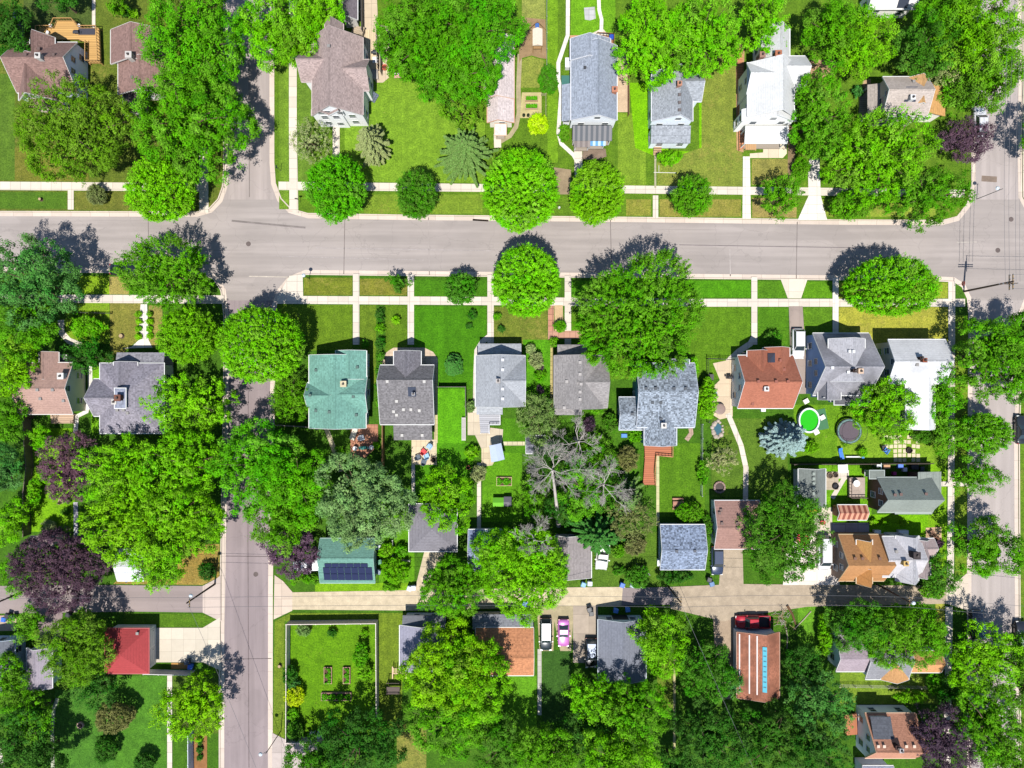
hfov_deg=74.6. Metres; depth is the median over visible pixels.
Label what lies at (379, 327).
shrub
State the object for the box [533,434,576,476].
tree
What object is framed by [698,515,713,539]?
shrub
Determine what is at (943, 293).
lawn
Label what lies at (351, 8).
garage
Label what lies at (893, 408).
tree
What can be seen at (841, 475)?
patio
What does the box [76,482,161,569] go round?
tree
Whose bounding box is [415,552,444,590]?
driveway
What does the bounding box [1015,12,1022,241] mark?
overhead wire
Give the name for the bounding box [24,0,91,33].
lawn
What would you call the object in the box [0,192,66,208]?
lawn
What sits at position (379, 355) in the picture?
shrub
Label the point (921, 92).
house
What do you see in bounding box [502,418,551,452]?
lawn
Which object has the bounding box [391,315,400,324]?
shrub
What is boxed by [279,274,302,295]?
sidewalk
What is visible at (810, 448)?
shrub
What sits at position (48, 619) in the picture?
driveway
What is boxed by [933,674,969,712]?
tree
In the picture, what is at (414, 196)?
tree
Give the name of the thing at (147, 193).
tree
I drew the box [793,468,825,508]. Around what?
garage
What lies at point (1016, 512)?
gutter
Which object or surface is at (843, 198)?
tree
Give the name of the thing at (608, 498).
tree
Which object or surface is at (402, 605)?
overhead wire
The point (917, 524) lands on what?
lawn
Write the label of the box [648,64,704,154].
house
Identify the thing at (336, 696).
raised bed
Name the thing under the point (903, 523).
shrub
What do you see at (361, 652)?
shrub
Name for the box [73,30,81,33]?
barbecue
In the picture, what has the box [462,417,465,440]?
slatted bench
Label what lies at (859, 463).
fence
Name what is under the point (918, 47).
tree
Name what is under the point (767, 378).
house
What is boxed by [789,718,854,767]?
tree
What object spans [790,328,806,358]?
parked car
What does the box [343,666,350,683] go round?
raised bed
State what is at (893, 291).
tree
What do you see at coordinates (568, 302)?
path
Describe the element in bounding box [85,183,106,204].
shrub
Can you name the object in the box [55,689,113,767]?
lawn
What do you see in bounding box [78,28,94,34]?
outdoor mat
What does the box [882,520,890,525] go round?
shrub
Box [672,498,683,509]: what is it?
picnic table
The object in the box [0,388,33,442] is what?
tree
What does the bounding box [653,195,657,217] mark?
path
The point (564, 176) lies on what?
garden soil
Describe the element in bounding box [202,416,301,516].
tree
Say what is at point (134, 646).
garage
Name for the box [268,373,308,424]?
tree
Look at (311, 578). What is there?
shrub
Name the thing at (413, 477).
path
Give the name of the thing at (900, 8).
house
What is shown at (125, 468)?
tree
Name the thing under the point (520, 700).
lawn
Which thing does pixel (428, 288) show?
lawn
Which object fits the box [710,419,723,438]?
garden pond
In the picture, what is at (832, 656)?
window
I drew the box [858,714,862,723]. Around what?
window
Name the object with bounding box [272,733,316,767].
driveway
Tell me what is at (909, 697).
shrub
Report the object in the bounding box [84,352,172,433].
house
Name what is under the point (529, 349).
shrub
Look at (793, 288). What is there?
driveway
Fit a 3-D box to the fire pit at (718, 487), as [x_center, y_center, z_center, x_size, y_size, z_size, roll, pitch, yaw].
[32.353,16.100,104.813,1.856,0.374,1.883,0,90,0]
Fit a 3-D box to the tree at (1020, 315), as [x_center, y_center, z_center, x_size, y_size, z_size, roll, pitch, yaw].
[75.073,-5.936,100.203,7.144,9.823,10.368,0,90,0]
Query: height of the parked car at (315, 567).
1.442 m
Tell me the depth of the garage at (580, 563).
101.55 m
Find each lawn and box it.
[0,74,14,179]
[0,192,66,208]
[15,148,88,180]
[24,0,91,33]
[31,428,74,531]
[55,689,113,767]
[66,303,108,343]
[75,192,127,209]
[76,276,108,293]
[91,367,98,432]
[109,277,128,293]
[110,303,140,360]
[113,676,166,767]
[114,544,218,584]
[124,613,216,626]
[149,305,161,347]
[173,672,218,733]
[273,613,406,737]
[276,305,351,350]
[279,64,287,208]
[285,624,375,737]
[298,51,311,180]
[304,278,351,294]
[315,583,413,591]
[345,75,484,182]
[360,279,406,294]
[360,305,375,383]
[364,194,481,213]
[379,500,413,582]
[385,305,406,351]
[397,724,425,767]
[414,280,486,295]
[414,306,485,388]
[415,443,472,506]
[438,389,464,442]
[482,453,521,521]
[494,307,546,353]
[501,676,536,757]
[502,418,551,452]
[521,57,543,87]
[522,0,544,18]
[523,340,550,408]
[543,650,570,728]
[547,0,557,161]
[555,418,639,491]
[566,532,659,586]
[571,0,614,34]
[571,281,750,296]
[571,307,749,378]
[618,113,645,185]
[626,199,650,215]
[629,83,701,157]
[657,54,741,186]
[657,661,672,708]
[659,443,704,516]
[660,199,740,216]
[711,418,787,496]
[752,159,787,184]
[752,198,796,217]
[757,281,786,297]
[758,307,787,344]
[794,405,875,461]
[794,465,870,522]
[798,606,836,654]
[803,282,831,297]
[804,307,831,339]
[822,199,934,216]
[837,433,946,463]
[839,283,947,297]
[839,307,947,343]
[840,672,937,703]
[869,514,947,536]
[928,464,945,580]
[936,604,943,654]
[955,315,967,575]
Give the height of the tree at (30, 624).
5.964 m
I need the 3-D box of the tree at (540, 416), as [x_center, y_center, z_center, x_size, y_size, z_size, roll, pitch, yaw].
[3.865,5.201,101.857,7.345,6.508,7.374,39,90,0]
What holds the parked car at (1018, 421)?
on the land at (1022, 509)
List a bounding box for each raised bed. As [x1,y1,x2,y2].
[321,692,351,700]
[324,666,331,683]
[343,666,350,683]
[496,477,511,485]
[525,96,537,101]
[525,104,537,109]
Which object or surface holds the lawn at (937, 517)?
on the land at (399, 457)
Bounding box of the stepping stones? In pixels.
[885,435,919,461]
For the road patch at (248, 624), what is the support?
on the road at (240, 578)
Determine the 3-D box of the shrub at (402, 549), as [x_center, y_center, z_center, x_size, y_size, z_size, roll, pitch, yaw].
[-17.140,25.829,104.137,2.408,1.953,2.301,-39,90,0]
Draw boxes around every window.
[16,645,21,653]
[66,385,70,391]
[71,55,75,63]
[76,372,82,378]
[76,397,82,403]
[79,53,84,63]
[348,114,356,118]
[830,652,834,660]
[833,563,837,571]
[839,551,843,558]
[839,563,843,570]
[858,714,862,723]
[858,737,862,746]
[864,470,868,476]
[867,707,877,711]
[870,491,874,497]
[878,488,882,494]
[884,347,888,353]
[884,369,888,375]
[893,707,903,711]
[894,10,903,14]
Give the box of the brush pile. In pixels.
[770,608,794,628]
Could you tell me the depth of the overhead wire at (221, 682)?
97.09 m
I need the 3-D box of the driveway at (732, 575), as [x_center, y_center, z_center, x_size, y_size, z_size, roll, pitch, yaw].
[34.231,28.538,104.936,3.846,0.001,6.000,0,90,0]
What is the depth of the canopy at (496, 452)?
102.42 m
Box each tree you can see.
[0,0,34,55]
[0,232,85,331]
[0,292,60,362]
[0,335,40,399]
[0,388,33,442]
[0,440,24,491]
[0,495,33,547]
[0,549,32,599]
[0,649,30,713]
[0,698,54,767]
[0,733,70,767]
[4,688,56,744]
[5,526,113,615]
[6,601,46,644]
[11,69,143,187]
[26,424,54,451]
[28,605,117,689]
[35,0,78,13]
[35,430,102,502]
[60,334,115,374]
[70,672,119,712]
[71,431,165,515]
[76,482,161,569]
[106,0,128,16]
[108,229,214,312]
[120,541,186,594]
[121,156,197,222]
[126,474,226,563]
[128,60,262,187]
[133,0,247,109]
[135,429,234,501]
[138,371,239,437]
[147,667,226,743]
[154,303,219,365]
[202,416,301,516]
[213,302,306,384]
[231,0,323,73]
[242,501,319,558]
[256,527,320,580]
[257,439,334,530]
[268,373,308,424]
[275,18,318,68]
[281,732,346,767]
[288,116,332,163]
[289,0,345,38]
[301,153,368,225]
[308,704,408,767]
[311,450,419,553]
[354,124,390,167]
[371,0,469,84]
[384,273,412,293]
[393,167,439,219]
[395,614,493,713]
[401,685,502,764]
[411,40,502,114]
[416,552,488,618]
[417,464,475,534]
[428,0,530,87]
[434,126,498,187]
[435,88,485,130]
[435,635,513,730]
[442,271,479,307]
[444,353,462,376]
[469,525,526,577]
[471,707,525,767]
[476,525,569,628]
[479,146,561,234]
[490,242,561,319]
[510,510,552,556]
[511,720,586,767]
[515,391,560,446]
[519,474,545,519]
[525,439,601,527]
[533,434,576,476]
[543,487,571,526]
[544,412,601,464]
[549,703,623,766]
[555,450,602,523]
[561,671,624,727]
[564,507,625,554]
[569,158,625,227]
[570,246,709,381]
[578,431,619,476]
[578,723,662,767]
[581,455,635,513]
[591,470,626,513]
[599,672,670,748]
[604,494,659,547]
[609,471,644,516]
[610,0,691,92]
[626,604,690,681]
[659,747,700,767]
[661,0,747,79]
[668,695,756,767]
[669,173,714,218]
[677,639,739,703]
[705,445,738,474]
[718,667,744,698]
[729,697,809,767]
[732,0,791,53]
[733,479,836,585]
[758,418,807,458]
[759,170,805,221]
[780,643,827,693]
[783,669,856,740]
[787,67,853,161]
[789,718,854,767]
[799,0,872,74]
[818,103,943,210]
[823,597,894,657]
[825,3,901,83]
[828,187,877,222]
[840,251,942,317]
[848,374,921,445]
[856,600,949,671]
[877,163,976,234]
[891,8,963,80]
[907,700,984,767]
[911,0,986,46]
[921,548,964,597]
[929,0,1023,84]
[929,57,967,90]
[930,372,968,424]
[930,417,968,458]
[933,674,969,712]
[935,115,996,164]
[936,70,988,119]
[937,315,1023,405]
[943,513,1023,579]
[944,619,1023,699]
[949,675,1023,767]
[950,39,1023,115]
[950,451,1011,497]
[954,409,1015,455]
[980,727,1023,767]
[995,310,1023,375]
[1000,324,1023,406]
[1001,631,1023,706]
[1019,123,1023,151]
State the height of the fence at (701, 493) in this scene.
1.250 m
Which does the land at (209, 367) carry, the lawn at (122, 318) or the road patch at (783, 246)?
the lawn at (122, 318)
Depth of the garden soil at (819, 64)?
104.95 m
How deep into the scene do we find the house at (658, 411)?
99.94 m
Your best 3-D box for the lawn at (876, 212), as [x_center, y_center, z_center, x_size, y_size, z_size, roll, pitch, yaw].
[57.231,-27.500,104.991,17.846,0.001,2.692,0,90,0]
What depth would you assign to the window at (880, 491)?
101.35 m
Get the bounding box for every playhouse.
[493,497,503,506]
[504,496,510,505]
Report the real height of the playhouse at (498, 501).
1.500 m
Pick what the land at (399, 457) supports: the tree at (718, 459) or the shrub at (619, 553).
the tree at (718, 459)
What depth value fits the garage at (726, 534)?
101.50 m
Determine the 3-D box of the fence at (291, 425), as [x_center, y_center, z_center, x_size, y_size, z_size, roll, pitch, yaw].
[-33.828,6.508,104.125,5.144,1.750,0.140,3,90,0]
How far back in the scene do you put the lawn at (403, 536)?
104.97 m
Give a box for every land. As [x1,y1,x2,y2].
[0,0,224,212]
[0,272,224,767]
[273,275,967,767]
[274,0,971,220]
[1018,319,1023,765]
[1022,67,1023,198]
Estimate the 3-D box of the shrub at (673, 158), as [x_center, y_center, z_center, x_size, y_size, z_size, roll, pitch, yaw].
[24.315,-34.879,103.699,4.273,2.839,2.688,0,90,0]
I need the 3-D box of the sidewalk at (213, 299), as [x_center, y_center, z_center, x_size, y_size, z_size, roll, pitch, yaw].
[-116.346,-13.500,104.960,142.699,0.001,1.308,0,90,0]
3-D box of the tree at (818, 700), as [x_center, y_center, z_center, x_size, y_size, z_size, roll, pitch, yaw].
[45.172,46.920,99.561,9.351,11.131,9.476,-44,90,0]
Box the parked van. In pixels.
[816,535,832,569]
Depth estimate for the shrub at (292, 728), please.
103.27 m
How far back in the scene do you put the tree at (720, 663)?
99.61 m
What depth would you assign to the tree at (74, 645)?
98.44 m
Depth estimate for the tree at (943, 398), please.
100.12 m
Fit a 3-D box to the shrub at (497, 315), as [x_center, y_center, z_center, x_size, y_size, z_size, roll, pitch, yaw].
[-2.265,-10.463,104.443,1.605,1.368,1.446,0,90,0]
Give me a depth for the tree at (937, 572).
100.40 m
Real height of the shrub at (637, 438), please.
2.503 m
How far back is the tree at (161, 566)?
98.34 m
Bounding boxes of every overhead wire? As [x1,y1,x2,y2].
[187,605,643,607]
[188,605,255,766]
[191,595,680,597]
[681,595,887,597]
[681,604,752,766]
[696,605,896,606]
[911,597,1017,605]
[913,607,1020,616]
[1004,1,1009,281]
[1009,8,1014,277]
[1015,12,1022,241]
[1020,75,1023,169]
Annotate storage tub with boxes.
[872,529,880,533]
[882,465,889,468]
[896,529,908,534]
[909,464,918,468]
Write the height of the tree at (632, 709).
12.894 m
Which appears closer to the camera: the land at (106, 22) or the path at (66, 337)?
the path at (66, 337)
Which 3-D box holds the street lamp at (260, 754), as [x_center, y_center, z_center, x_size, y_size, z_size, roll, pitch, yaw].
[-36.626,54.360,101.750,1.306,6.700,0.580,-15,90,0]
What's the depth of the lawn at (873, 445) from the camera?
104.97 m
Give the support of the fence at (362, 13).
on the patio at (370, 9)
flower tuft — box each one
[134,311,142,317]
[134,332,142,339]
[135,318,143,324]
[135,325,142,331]
[145,311,152,316]
[145,318,153,324]
[146,324,152,332]
[146,332,153,338]
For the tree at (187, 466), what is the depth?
96.25 m
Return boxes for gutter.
[0,0,228,216]
[4,267,228,767]
[268,270,972,767]
[269,6,975,224]
[1014,300,1023,757]
[1018,0,1023,206]
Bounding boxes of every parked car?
[110,264,136,275]
[293,559,317,570]
[539,618,552,650]
[557,619,570,645]
[584,638,596,667]
[710,546,724,574]
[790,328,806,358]
[968,610,986,640]
[971,107,988,137]
[1012,621,1023,649]
[1013,415,1023,443]
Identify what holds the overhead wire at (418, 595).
attached to the utility pole at (190, 595)
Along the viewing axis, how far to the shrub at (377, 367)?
104.05 m
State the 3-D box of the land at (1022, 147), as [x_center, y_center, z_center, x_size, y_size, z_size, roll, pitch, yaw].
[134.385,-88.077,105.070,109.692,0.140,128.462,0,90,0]
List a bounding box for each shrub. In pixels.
[26,477,42,507]
[36,460,52,483]
[41,519,56,532]
[59,507,69,516]
[67,312,79,318]
[70,315,108,339]
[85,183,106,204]
[93,733,119,764]
[94,701,137,734]
[120,7,132,17]
[126,8,138,18]
[133,752,155,767]
[197,561,216,580]
[282,664,297,685]
[283,686,304,706]
[284,719,303,741]
[286,706,299,720]
[287,568,303,584]
[287,679,300,691]
[295,625,311,636]
[301,573,319,585]
[326,628,336,637]
[334,446,344,456]
[352,641,368,668]
[357,663,372,681]
[360,630,368,638]
[361,339,369,348]
[373,441,379,448]
[374,307,385,321]
[374,323,385,333]
[374,337,385,348]
[374,361,381,375]
[375,348,384,360]
[377,542,394,558]
[380,556,408,584]
[382,582,401,591]
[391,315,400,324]
[394,542,408,557]
[463,444,479,460]
[464,401,475,412]
[465,322,473,328]
[466,309,477,319]
[470,465,486,482]
[492,312,501,320]
[497,325,505,332]
[525,343,535,355]
[527,112,548,135]
[528,351,543,369]
[534,369,547,382]
[536,63,558,93]
[536,385,544,393]
[548,336,558,347]
[552,319,566,333]
[557,124,569,142]
[583,416,595,431]
[587,409,604,415]
[602,412,618,433]
[611,544,624,557]
[612,565,626,575]
[616,444,641,472]
[624,535,647,556]
[624,564,649,588]
[627,431,641,443]
[656,149,683,166]
[656,570,693,584]
[674,501,704,522]
[690,356,699,374]
[696,460,709,485]
[697,376,718,419]
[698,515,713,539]
[762,330,782,345]
[791,156,811,179]
[803,439,819,453]
[817,613,832,655]
[851,84,864,98]
[856,447,867,457]
[869,518,878,524]
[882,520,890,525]
[891,688,929,703]
[900,519,908,526]
[910,430,936,443]
[917,582,945,599]
[925,673,945,696]
[936,539,944,548]
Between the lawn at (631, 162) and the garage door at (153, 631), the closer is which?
the garage door at (153, 631)
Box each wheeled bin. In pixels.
[4,612,12,618]
[65,611,73,617]
[184,658,190,664]
[187,663,193,669]
[613,607,618,613]
[619,581,624,587]
[706,576,711,582]
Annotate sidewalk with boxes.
[0,182,198,190]
[2,295,223,303]
[199,148,208,212]
[277,296,964,306]
[279,182,964,196]
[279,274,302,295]
[289,1,297,212]
[944,607,952,763]
[947,282,954,583]
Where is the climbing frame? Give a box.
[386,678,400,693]
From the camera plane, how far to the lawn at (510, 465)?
104.98 m
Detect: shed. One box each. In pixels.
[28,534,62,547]
[525,435,545,453]
[832,504,869,520]
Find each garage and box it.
[0,635,25,690]
[26,643,61,691]
[104,624,155,673]
[113,547,149,581]
[317,537,376,583]
[339,0,359,27]
[399,613,445,672]
[408,503,457,551]
[467,528,501,571]
[472,611,533,675]
[484,32,514,138]
[555,534,591,580]
[597,615,646,683]
[658,523,707,569]
[711,500,762,549]
[733,628,779,702]
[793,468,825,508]
[855,757,893,767]
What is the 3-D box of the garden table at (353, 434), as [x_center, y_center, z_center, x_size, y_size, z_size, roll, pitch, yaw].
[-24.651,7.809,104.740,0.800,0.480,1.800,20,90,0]
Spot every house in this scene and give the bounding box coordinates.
[0,17,103,112]
[9,351,85,423]
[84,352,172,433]
[110,21,178,118]
[295,16,378,127]
[304,350,369,428]
[377,350,434,439]
[475,344,525,433]
[554,345,609,414]
[562,32,617,150]
[618,359,698,485]
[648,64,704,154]
[732,346,802,408]
[733,21,811,150]
[806,333,884,404]
[828,625,946,683]
[831,532,896,587]
[843,705,928,758]
[847,470,944,513]
[859,73,944,125]
[860,0,919,17]
[875,339,953,429]
[881,532,938,584]
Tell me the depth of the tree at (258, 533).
98.09 m
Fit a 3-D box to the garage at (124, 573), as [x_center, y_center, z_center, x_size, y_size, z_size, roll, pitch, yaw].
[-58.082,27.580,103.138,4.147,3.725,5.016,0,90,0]
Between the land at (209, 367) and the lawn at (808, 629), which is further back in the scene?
the land at (209, 367)
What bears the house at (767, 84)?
on the land at (796, 10)
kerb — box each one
[0,0,223,212]
[21,272,223,767]
[272,274,968,767]
[273,6,973,220]
[1019,318,1022,759]
[1022,0,1023,196]
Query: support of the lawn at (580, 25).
on the land at (796, 10)
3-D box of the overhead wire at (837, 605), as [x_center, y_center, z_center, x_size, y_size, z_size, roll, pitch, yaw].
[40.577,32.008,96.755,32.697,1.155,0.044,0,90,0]
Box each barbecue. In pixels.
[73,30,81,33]
[371,49,379,56]
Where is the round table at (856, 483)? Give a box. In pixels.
[852,480,859,486]
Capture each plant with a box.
[195,745,203,753]
[196,754,202,760]
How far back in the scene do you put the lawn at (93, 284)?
104.99 m
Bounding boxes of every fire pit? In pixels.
[76,721,83,728]
[430,457,436,462]
[713,481,725,492]
[906,447,912,453]
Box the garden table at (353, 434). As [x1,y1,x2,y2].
[349,429,357,439]
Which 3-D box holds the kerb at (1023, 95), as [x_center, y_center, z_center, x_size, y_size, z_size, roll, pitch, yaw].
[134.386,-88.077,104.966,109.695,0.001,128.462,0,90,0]
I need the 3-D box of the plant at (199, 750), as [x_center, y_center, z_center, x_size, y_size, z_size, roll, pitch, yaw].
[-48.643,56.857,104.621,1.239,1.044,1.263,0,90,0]
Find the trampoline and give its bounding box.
[834,419,867,444]
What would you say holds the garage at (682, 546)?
on the land at (399, 457)
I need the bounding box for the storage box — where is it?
[565,58,569,69]
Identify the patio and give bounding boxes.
[350,424,377,457]
[364,0,388,82]
[381,348,437,366]
[412,440,436,464]
[468,413,502,448]
[481,446,502,465]
[548,331,580,338]
[584,7,595,19]
[593,29,607,34]
[618,51,627,111]
[713,360,732,418]
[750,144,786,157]
[826,472,838,489]
[839,470,848,478]
[926,527,941,539]
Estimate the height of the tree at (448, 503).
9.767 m
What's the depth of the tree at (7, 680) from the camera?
99.72 m
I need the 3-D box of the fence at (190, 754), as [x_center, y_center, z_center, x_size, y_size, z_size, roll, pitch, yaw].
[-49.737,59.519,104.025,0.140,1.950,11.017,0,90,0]
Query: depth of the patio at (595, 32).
104.95 m
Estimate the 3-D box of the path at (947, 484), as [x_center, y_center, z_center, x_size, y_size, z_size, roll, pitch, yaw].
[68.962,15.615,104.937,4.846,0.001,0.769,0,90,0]
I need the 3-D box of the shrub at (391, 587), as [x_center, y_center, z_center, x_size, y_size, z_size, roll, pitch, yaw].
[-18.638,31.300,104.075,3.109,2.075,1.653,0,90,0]
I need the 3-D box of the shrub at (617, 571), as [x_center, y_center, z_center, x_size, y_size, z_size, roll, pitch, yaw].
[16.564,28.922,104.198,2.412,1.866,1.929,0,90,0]
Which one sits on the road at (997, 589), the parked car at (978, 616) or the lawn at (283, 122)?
the parked car at (978, 616)
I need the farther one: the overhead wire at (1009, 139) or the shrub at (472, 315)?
the shrub at (472, 315)
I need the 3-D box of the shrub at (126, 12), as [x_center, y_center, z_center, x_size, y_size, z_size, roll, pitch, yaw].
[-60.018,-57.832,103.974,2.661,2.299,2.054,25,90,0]
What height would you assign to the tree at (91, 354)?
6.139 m
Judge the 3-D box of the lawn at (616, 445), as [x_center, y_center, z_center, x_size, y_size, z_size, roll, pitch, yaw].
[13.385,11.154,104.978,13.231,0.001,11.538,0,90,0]
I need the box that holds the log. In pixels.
[786,605,795,624]
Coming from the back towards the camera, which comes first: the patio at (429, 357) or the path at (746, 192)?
the path at (746, 192)
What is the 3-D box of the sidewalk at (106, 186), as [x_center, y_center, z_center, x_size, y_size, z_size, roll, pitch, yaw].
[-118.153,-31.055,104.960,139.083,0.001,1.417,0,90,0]
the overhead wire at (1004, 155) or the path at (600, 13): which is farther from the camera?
the path at (600, 13)
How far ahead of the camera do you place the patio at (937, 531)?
104.94 m
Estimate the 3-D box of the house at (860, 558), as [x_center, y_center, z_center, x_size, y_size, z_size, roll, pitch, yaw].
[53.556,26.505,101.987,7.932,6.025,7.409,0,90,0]
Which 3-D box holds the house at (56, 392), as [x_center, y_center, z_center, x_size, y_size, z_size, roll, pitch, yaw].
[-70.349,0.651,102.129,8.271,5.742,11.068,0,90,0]
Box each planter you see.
[827,472,833,478]
[832,483,838,489]
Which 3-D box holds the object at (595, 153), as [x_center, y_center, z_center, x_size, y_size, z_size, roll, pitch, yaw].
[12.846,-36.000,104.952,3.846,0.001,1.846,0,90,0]
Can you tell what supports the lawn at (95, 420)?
on the land at (209, 367)
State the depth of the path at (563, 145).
104.95 m
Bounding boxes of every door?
[150,627,155,646]
[150,645,155,665]
[611,615,628,619]
[832,506,837,515]
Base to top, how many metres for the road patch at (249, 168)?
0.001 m
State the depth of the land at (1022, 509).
105.00 m
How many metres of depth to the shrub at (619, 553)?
103.58 m
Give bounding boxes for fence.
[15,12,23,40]
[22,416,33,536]
[143,669,194,675]
[187,731,193,767]
[275,424,307,427]
[285,619,378,743]
[361,0,363,31]
[380,44,381,74]
[382,425,384,465]
[437,386,466,416]
[627,58,629,116]
[700,424,703,496]
[706,358,734,422]
[789,462,933,464]
[837,684,927,688]
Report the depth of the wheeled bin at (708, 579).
103.96 m
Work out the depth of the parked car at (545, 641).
103.66 m
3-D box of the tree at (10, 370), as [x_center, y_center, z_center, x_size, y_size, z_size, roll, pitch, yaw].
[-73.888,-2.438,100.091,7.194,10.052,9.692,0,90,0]
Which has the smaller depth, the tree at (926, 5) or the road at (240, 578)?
the tree at (926, 5)
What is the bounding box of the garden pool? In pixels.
[797,408,819,432]
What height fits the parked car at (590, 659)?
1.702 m
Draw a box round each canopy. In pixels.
[489,443,503,461]
[833,463,847,472]
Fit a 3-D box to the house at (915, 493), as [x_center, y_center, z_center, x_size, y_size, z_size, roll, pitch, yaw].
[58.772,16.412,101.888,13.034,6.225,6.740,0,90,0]
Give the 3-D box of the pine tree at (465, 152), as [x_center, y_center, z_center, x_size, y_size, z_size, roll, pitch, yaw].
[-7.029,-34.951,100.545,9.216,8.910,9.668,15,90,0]
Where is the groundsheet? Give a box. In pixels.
[816,408,828,429]
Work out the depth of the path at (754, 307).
104.95 m
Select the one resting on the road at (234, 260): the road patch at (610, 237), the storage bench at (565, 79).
the road patch at (610, 237)
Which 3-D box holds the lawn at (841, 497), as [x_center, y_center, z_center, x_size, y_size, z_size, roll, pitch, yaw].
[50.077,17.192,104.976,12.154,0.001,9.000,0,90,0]
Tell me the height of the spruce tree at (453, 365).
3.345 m
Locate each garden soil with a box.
[171,663,189,668]
[193,734,206,767]
[519,18,545,62]
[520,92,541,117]
[554,167,570,193]
[554,305,562,330]
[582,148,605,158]
[736,44,743,151]
[788,125,795,181]
[807,58,836,77]
[862,79,870,92]
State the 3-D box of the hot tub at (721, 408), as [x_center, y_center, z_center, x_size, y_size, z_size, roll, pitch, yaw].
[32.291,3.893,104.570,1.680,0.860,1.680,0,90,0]
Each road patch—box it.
[231,556,268,556]
[232,220,304,227]
[248,339,248,764]
[249,141,249,196]
[249,276,288,277]
[344,219,344,252]
[610,220,611,272]
[679,244,885,248]
[796,223,797,276]
[982,176,996,181]
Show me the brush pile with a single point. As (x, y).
(781, 621)
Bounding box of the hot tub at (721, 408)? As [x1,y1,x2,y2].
[715,404,725,413]
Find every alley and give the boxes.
[0,585,202,613]
[292,587,624,610]
[621,587,672,605]
[670,584,945,620]
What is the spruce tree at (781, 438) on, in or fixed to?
on the lawn at (766, 471)
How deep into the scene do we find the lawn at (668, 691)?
104.97 m
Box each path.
[51,698,58,767]
[58,320,80,345]
[68,190,73,209]
[73,502,77,535]
[74,366,91,432]
[92,0,94,27]
[123,304,151,348]
[167,676,171,767]
[324,429,342,471]
[333,127,339,166]
[353,274,358,344]
[408,274,413,344]
[412,465,414,494]
[434,367,437,442]
[473,334,491,412]
[477,463,480,527]
[487,275,493,343]
[494,136,500,147]
[501,54,521,142]
[503,442,524,445]
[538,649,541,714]
[548,306,553,339]
[550,347,552,405]
[556,0,573,158]
[565,275,570,344]
[574,151,581,175]
[597,0,602,33]
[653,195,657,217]
[654,155,655,187]
[656,456,658,525]
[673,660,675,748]
[685,428,692,440]
[726,413,748,499]
[727,336,755,358]
[743,156,750,218]
[751,277,756,344]
[831,474,848,498]
[833,278,838,332]
[941,482,963,485]
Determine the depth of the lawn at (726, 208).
104.99 m
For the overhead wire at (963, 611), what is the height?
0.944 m
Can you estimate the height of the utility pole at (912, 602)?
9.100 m
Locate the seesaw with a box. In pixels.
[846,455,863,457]
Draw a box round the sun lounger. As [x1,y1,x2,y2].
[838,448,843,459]
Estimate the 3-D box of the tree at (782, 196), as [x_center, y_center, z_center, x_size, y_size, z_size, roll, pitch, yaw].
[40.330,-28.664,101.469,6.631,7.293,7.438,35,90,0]
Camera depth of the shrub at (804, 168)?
103.29 m
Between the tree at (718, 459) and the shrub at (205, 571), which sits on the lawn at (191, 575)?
the shrub at (205, 571)
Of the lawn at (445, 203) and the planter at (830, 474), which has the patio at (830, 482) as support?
the planter at (830, 474)
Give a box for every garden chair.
[357,435,364,440]
[414,454,420,460]
[420,448,426,455]
[421,459,426,465]
[423,453,429,459]
[928,530,937,537]
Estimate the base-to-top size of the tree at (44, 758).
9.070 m
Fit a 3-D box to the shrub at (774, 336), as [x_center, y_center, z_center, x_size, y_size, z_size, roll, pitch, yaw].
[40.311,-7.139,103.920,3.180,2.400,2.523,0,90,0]
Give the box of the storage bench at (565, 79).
[561,75,569,87]
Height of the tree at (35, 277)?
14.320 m
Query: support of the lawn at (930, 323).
on the land at (399, 457)
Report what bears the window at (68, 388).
in the house at (56, 392)
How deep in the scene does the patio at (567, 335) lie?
104.94 m
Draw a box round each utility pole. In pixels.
[186,583,215,606]
[666,584,681,606]
[875,583,915,606]
[963,274,1017,291]
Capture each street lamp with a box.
[259,731,280,755]
[977,186,1001,198]
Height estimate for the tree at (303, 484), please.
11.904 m
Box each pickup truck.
[595,544,609,569]
[735,614,770,629]
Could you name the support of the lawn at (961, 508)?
on the land at (399, 457)
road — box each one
[0,200,1023,299]
[223,0,276,199]
[224,300,273,767]
[971,300,1022,767]
[973,0,1019,199]
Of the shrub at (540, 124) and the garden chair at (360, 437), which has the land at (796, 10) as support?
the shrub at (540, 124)
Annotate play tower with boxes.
[528,23,546,52]
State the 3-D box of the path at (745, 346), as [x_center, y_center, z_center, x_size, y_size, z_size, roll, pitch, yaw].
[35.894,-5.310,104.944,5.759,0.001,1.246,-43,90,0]
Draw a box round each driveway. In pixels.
[0,616,15,630]
[38,613,62,639]
[156,618,220,670]
[203,575,220,620]
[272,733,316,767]
[274,576,291,618]
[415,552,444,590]
[537,606,572,650]
[573,606,597,662]
[713,619,736,698]
[719,550,743,585]
[781,279,806,297]
[783,534,839,584]
[789,306,805,393]
[798,158,826,219]
[814,507,831,533]
[832,523,868,531]
[946,573,967,609]
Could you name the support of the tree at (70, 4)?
on the lawn at (83, 15)
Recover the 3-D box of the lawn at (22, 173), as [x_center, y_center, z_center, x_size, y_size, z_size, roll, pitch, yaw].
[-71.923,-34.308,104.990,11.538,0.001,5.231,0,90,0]
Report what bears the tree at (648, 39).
on the land at (796, 10)
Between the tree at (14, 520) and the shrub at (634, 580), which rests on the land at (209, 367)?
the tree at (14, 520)

